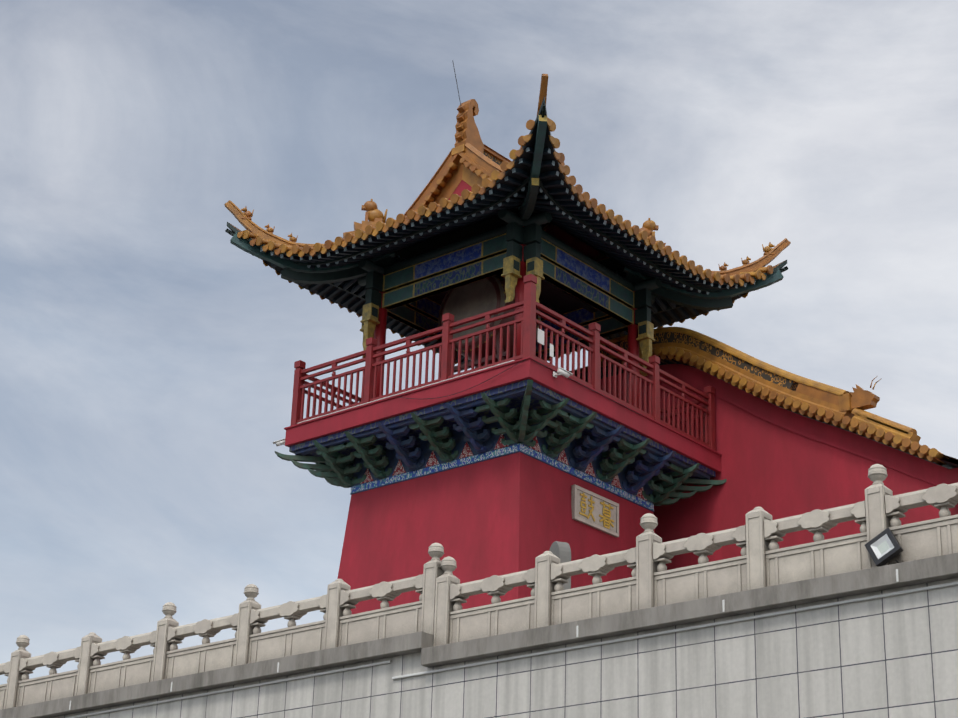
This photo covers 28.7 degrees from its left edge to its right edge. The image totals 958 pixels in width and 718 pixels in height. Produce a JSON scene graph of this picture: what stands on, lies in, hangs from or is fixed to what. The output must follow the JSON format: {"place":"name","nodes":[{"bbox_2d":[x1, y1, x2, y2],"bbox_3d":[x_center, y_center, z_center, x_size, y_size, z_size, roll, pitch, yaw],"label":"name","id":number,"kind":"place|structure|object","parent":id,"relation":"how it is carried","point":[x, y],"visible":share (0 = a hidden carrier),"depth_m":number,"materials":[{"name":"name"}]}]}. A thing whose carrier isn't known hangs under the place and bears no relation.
{"place":"outdoors","nodes":[
{"label":"outdoors","id":0,"kind":"place"},
{"bbox_2d":[0,0,957,684],"label":"sky","id":1,"kind":"structure","parent":0,"point":[147,357],"materials":[{"name":"grey"}]},
{"label":"ground","id":2,"kind":"structure","parent":0,"visible":0},
{"bbox_2d":[52,578,957,717],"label":"retaining wall","id":3,"kind":"structure","parent":2,"relation":"on","point":[896,656],"depth_m":19.60,"materials":[{"name":"stone"}]},
{"bbox_2d":[0,553,957,717],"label":"coping","id":4,"kind":"object","parent":3,"relation":"on","point":[903,574],"visible":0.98,"depth_m":20.99,"materials":[{"name":"concrete"}]},
{"bbox_2d":[0,464,957,709],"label":"balustrade","id":5,"kind":"object","parent":4,"relation":"on","point":[443,617],"visible":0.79,"depth_m":21.64,"materials":[{"name":"stone"}]},
{"bbox_2d":[337,444,654,613],"bbox_3d":[0.341,4.649,31.148,4.362,5.000,4.362,-16,-29,37],"label":"tower base","id":6,"kind":"object","parent":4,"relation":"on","point":[503,511],"visible":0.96,"depth_m":30.22,"materials":[{"name":"red paint"}]},
{"bbox_2d":[275,379,726,505],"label":"brackets","id":7,"kind":"object","parent":6,"relation":"on","point":[533,415],"visible":0.52,"depth_m":30.77,"materials":[{"name":"green wood"}]},
{"bbox_2d":[284,357,721,472],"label":"balcony slab","id":8,"kind":"structure","parent":7,"relation":"on","point":[391,406],"depth_m":30.56,"materials":[{"name":"red wood"},{"name":"green paint"},{"name":"blue paint"}]},
{"bbox_2d":[273,439,284,445],"bbox_3d":[-3.403,1.443,32.320,0.335,0.137,0.128,-4,-24,14],"label":"security camera","id":9,"kind":"object","parent":8,"relation":"attached to","point":[280,442],"visible":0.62,"depth_m":32.30,"materials":[{"name":"white plastic"}]},
{"bbox_2d":[438,275,540,372],"bbox_3d":[0.165,-0.067,32.792,1.744,2.928,1.120,-16,-29,37],"label":"drum","id":10,"kind":"object","parent":8,"relation":"on","point":[475,298],"visible":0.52,"depth_m":32.55,"materials":[{"name":"red wood"}]},
{"bbox_2d":[290,274,715,450],"bbox_3d":[0.470,0.857,32.680,5.356,1.758,5.356,-16,-29,37],"label":"railing","id":11,"kind":"object","parent":8,"relation":"on","point":[528,321],"visible":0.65,"depth_m":31.01,"materials":[{"name":"red wood"}]},
{"bbox_2d":[357,209,661,408],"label":"pavilion","id":12,"kind":"structure","parent":8,"relation":"on","point":[578,287],"depth_m":32.85,"materials":[{"name":"wood"}]},
{"bbox_2d":[225,105,788,363],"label":"rafters","id":13,"kind":"object","parent":12,"relation":"on","point":[528,196],"visible":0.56,"depth_m":32.70,"materials":[{"name":"paint"}]},
{"bbox_2d":[227,97,786,358],"bbox_3d":[0.568,-2.239,34.046,7.240,2.083,7.240,-16,-29,37],"label":"roof surface","id":14,"kind":"object","parent":13,"relation":"on","point":[462,233],"visible":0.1,"depth_m":34.00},
{"bbox_2d":[237,117,772,363],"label":"roof tiles","id":15,"kind":"object","parent":14,"relation":"on","point":[505,166],"visible":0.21,"depth_m":31.75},
{"bbox_2d":[224,60,790,275],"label":"roof ornaments","id":16,"kind":"object","parent":14,"relation":"on","point":[474,157],"visible":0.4,"depth_m":33.64,"materials":[{"name":"orange ceramic"}]},
{"bbox_2d":[553,367,572,377],"bbox_3d":[1.312,0.232,29.390,0.294,0.130,0.159,13,-25,-25],"label":"security camera","id":17,"kind":"object","parent":8,"relation":"attached to","point":[563,372],"visible":1,"depth_m":29.34,"materials":[{"name":"white plastic"}]},
{"bbox_2d":[571,485,618,537],"bbox_3d":[1.918,2.508,30.785,0.077,0.580,1.220,-16,-29,37],"label":"plaque","id":18,"kind":"object","parent":6,"relation":"attached to","point":[595,510],"visible":1,"depth_m":30.73,"materials":[{"name":"stone"}]},
{"bbox_2d":[549,541,570,589],"bbox_3d":[0.994,3.041,23.420,0.900,1.550,0.700,8,-24,-14],"label":"stele","id":19,"kind":"object","parent":4,"relation":"on","point":[561,551],"visible":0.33,"depth_m":23.44,"materials":[{"name":"stone"}]},
{"bbox_2d":[865,528,902,566],"bbox_3d":[4.114,1.877,18.565,0.606,0.446,0.177,-16,-29,37],"label":"floodlight","id":20,"kind":"object","parent":4,"relation":"on","point":[884,547],"visible":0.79,"depth_m":18.60,"materials":[{"name":"black metal"}]},
{"bbox_2d":[569,327,957,569],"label":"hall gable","id":21,"kind":"structure","parent":3,"relation":"on","point":[789,444],"depth_m":32.04,"materials":[{"name":"red paint"}]}
]}

